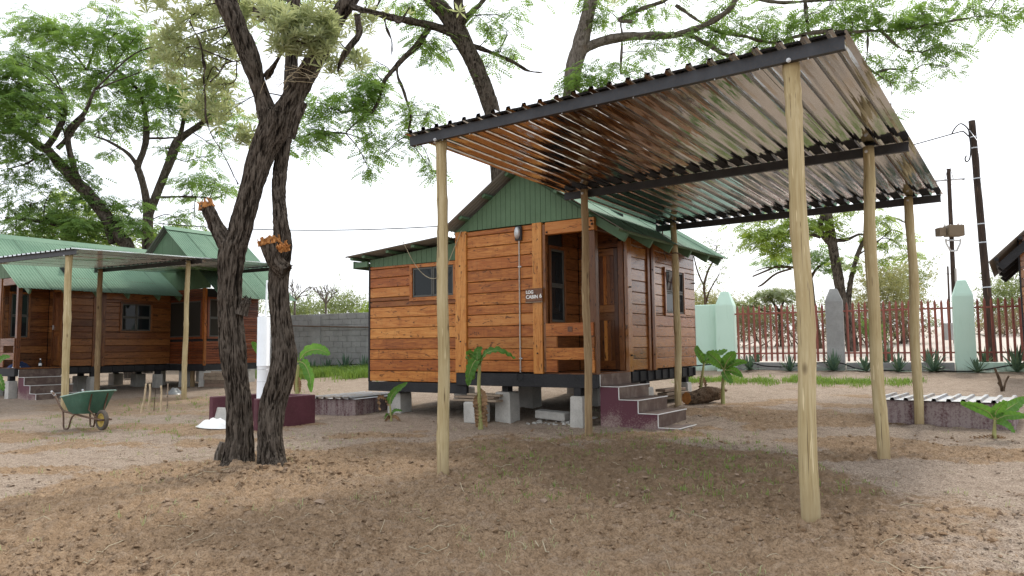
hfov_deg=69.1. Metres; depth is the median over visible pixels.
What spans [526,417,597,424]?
rubble
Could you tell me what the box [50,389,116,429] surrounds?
wheelbarrow
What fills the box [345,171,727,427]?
log cabin
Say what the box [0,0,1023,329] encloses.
sky
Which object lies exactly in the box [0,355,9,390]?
banana plant
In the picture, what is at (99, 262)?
carport
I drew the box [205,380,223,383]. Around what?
loose plank
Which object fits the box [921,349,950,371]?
agave
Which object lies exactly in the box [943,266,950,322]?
utility pole
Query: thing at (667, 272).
window
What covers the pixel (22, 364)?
cloth
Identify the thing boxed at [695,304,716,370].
mint wall
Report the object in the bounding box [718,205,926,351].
roadside tree
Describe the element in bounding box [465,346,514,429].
banana plant
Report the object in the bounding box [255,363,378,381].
wall grass
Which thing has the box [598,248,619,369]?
door
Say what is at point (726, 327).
gate pillar
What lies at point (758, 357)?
agave
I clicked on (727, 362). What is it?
banana plant
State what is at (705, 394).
log
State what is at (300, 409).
heater stand
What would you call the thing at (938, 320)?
shrub
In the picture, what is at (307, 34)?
forked tree
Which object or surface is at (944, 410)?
septic tank
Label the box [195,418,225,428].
lime heap
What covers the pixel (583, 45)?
spreading tree
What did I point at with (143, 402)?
stick
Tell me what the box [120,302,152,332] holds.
window
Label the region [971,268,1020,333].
shrub
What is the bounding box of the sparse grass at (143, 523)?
[0,409,1010,575]
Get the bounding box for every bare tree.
[289,278,315,314]
[312,284,338,313]
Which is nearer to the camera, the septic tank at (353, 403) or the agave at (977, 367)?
the septic tank at (353, 403)
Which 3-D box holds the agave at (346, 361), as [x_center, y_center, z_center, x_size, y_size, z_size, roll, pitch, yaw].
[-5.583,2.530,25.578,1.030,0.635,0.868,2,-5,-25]
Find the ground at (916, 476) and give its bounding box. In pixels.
[0,326,1023,575]
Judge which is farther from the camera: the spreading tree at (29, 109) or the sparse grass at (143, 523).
the spreading tree at (29, 109)
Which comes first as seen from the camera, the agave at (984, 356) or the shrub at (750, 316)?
the agave at (984, 356)
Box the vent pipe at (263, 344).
[256,280,269,398]
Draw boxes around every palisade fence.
[735,303,827,370]
[843,298,954,370]
[974,297,1023,371]
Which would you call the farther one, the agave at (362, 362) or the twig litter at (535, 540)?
the agave at (362, 362)
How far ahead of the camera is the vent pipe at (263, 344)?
12.30 m
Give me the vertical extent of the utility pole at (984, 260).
7.113 m
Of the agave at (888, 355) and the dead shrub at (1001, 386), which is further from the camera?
the agave at (888, 355)
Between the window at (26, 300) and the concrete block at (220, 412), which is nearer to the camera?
the concrete block at (220, 412)
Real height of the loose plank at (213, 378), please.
0.100 m
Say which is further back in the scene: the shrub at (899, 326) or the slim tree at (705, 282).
the shrub at (899, 326)
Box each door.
[52,292,61,365]
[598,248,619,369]
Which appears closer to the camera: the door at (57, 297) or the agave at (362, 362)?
the door at (57, 297)
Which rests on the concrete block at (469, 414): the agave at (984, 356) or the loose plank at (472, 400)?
the loose plank at (472, 400)
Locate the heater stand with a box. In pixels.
[209,393,314,430]
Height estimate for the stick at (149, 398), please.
0.606 m
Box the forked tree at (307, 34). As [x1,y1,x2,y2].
[87,0,661,466]
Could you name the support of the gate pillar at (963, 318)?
on the ground at (916, 476)
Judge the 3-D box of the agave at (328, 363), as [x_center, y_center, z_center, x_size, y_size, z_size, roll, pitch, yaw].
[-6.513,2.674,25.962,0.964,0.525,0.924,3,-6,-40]
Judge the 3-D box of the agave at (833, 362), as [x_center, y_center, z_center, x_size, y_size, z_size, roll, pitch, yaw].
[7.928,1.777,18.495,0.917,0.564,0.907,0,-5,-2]
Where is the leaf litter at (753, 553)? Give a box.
[7,405,1017,575]
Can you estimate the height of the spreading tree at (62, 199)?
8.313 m
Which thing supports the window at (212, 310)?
in the timber cabin at (203, 357)
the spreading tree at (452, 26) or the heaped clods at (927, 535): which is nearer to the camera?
the heaped clods at (927, 535)
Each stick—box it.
[141,383,146,412]
[148,384,150,410]
[160,385,161,410]
[166,384,168,408]
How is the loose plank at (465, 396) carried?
on the loose plank at (472, 400)
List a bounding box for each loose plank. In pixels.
[203,376,223,379]
[204,383,223,387]
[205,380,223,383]
[453,398,502,402]
[454,395,498,398]
[467,393,502,396]
[655,387,685,391]
[657,391,688,395]
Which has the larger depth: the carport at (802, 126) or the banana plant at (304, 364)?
the banana plant at (304, 364)
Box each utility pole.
[935,161,964,342]
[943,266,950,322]
[951,120,997,361]
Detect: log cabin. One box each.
[0,234,181,398]
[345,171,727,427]
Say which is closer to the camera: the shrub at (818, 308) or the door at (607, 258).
the door at (607, 258)
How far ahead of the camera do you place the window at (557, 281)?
11.89 m
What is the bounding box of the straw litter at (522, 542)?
[0,429,1022,575]
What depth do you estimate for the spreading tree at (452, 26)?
21.49 m
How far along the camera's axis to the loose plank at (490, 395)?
11.97 m
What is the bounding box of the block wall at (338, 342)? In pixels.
[207,312,367,370]
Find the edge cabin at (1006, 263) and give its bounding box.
[989,230,1023,344]
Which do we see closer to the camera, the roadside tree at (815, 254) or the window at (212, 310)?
the window at (212, 310)
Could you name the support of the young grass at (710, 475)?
on the ground at (916, 476)
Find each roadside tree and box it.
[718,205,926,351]
[734,287,795,345]
[749,243,853,348]
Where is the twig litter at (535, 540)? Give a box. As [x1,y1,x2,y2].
[34,423,1023,575]
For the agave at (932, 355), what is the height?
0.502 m
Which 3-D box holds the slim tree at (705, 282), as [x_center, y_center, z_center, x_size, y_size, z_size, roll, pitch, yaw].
[7.116,0.190,26.155,2.156,4.625,1.727,1,-5,-14]
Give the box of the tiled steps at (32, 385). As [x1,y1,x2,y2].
[17,369,76,399]
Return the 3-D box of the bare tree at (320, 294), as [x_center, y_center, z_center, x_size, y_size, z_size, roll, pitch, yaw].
[-9.633,0.951,38.081,1.243,2.427,1.628,3,-6,-40]
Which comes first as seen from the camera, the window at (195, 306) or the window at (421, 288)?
the window at (421, 288)
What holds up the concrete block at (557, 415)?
on the rubble
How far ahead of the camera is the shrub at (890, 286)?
35.78 m
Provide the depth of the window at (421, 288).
12.93 m
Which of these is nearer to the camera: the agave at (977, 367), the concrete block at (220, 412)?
the concrete block at (220, 412)
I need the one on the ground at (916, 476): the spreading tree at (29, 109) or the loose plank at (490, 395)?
the spreading tree at (29, 109)
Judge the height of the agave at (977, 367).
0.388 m
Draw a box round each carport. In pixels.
[0,247,291,409]
[404,28,942,522]
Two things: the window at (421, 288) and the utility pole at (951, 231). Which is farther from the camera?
the utility pole at (951, 231)
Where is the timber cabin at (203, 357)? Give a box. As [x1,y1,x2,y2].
[145,225,295,386]
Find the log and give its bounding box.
[682,386,720,404]
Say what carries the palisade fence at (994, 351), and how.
on the ground at (916, 476)
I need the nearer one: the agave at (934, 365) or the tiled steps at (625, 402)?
the tiled steps at (625, 402)
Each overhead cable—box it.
[158,134,951,230]
[969,130,1023,187]
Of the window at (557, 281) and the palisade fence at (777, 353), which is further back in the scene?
the palisade fence at (777, 353)
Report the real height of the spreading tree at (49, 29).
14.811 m
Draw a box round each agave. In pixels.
[315,357,336,366]
[336,355,352,366]
[353,354,367,365]
[734,355,763,370]
[748,347,764,361]
[779,353,797,370]
[816,350,854,370]
[850,356,869,370]
[882,344,896,362]
[883,352,910,371]
[921,347,946,362]
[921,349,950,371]
[967,356,993,372]
[977,346,996,361]
[994,344,1023,371]
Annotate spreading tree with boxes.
[0,0,258,372]
[0,32,206,378]
[1,187,198,248]
[188,0,555,187]
[550,0,1023,122]
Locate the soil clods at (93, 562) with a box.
[0,414,1023,575]
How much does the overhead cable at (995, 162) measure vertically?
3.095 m
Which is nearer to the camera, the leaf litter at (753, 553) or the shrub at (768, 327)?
the leaf litter at (753, 553)
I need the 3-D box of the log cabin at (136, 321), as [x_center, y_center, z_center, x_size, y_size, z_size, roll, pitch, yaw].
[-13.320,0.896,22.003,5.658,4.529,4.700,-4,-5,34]
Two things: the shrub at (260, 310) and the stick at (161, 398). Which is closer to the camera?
the stick at (161, 398)
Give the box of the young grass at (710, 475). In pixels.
[1,389,879,500]
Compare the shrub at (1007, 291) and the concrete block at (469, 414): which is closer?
the concrete block at (469, 414)
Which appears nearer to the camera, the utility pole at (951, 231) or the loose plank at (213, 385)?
the loose plank at (213, 385)
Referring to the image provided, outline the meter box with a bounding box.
[944,323,953,339]
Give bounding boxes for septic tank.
[315,391,388,415]
[886,392,1018,430]
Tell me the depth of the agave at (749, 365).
19.38 m
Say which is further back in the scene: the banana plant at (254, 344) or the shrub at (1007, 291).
the shrub at (1007, 291)
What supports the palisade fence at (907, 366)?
on the ground at (916, 476)
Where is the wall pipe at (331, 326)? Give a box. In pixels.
[293,325,367,327]
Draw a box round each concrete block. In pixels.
[214,407,225,420]
[464,401,489,423]
[535,409,569,421]
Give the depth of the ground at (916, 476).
6.65 m
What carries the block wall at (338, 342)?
on the ground at (916, 476)
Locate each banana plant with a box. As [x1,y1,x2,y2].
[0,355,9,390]
[251,341,256,352]
[293,343,329,393]
[377,382,407,420]
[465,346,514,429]
[694,345,727,387]
[706,351,746,403]
[960,396,1023,438]
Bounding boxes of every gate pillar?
[715,292,737,370]
[825,289,845,370]
[951,280,976,372]
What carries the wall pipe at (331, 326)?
attached to the block wall at (338, 342)
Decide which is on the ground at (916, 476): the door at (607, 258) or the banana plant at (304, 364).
the banana plant at (304, 364)
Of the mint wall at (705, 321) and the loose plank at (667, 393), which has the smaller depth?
the loose plank at (667, 393)
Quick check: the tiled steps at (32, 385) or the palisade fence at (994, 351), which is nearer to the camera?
the palisade fence at (994, 351)
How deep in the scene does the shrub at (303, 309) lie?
45.52 m
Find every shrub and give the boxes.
[211,287,268,315]
[261,267,368,315]
[353,298,368,312]
[695,280,743,304]
[730,273,880,337]
[733,291,784,340]
[736,294,825,347]
[819,299,934,345]
[844,245,951,342]
[855,312,900,347]
[865,252,946,324]
[926,318,944,326]
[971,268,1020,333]
[975,299,1019,336]
[994,368,1009,391]
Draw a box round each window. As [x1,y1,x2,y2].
[8,292,31,338]
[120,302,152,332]
[170,298,202,339]
[207,297,217,338]
[409,261,454,300]
[548,245,566,322]
[663,267,685,316]
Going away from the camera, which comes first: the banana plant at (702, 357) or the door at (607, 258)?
the door at (607, 258)
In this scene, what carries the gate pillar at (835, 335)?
on the ground at (916, 476)
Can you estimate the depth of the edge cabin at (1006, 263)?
14.45 m
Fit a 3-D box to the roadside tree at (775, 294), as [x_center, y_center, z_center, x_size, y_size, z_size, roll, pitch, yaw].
[12.002,1.447,35.907,4.202,2.970,2.622,-1,-5,0]
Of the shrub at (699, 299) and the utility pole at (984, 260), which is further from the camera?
the shrub at (699, 299)
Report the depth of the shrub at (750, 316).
43.58 m
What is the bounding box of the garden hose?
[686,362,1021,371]
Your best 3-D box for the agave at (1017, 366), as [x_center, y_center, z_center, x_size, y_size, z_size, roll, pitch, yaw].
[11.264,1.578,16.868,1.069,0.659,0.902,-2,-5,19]
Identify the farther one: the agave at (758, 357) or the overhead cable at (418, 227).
the overhead cable at (418, 227)
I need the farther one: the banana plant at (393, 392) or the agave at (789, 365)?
the agave at (789, 365)
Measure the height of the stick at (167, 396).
0.577 m
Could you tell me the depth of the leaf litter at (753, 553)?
5.41 m
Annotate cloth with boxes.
[7,361,29,367]
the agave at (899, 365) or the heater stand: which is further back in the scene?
the agave at (899, 365)
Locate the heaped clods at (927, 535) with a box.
[121,452,998,554]
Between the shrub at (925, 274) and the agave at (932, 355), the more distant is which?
the shrub at (925, 274)
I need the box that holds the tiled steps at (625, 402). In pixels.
[599,372,696,430]
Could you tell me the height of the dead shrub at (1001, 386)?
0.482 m
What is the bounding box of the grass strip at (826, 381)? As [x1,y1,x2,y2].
[669,373,926,388]
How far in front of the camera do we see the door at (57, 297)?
20.14 m
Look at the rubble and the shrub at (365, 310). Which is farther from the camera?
the shrub at (365, 310)
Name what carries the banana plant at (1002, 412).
on the ground at (916, 476)
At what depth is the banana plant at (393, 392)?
12.27 m
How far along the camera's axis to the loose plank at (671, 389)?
13.14 m
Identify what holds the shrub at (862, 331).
on the ground at (916, 476)
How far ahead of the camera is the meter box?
24.08 m
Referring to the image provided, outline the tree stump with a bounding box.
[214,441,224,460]
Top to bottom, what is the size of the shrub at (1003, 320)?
2.398 m
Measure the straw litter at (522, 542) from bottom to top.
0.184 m
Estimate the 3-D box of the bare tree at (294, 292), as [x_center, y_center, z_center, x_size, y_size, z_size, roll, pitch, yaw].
[-9.899,0.748,34.095,1.850,2.378,1.602,-3,-5,27]
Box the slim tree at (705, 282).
[693,229,748,304]

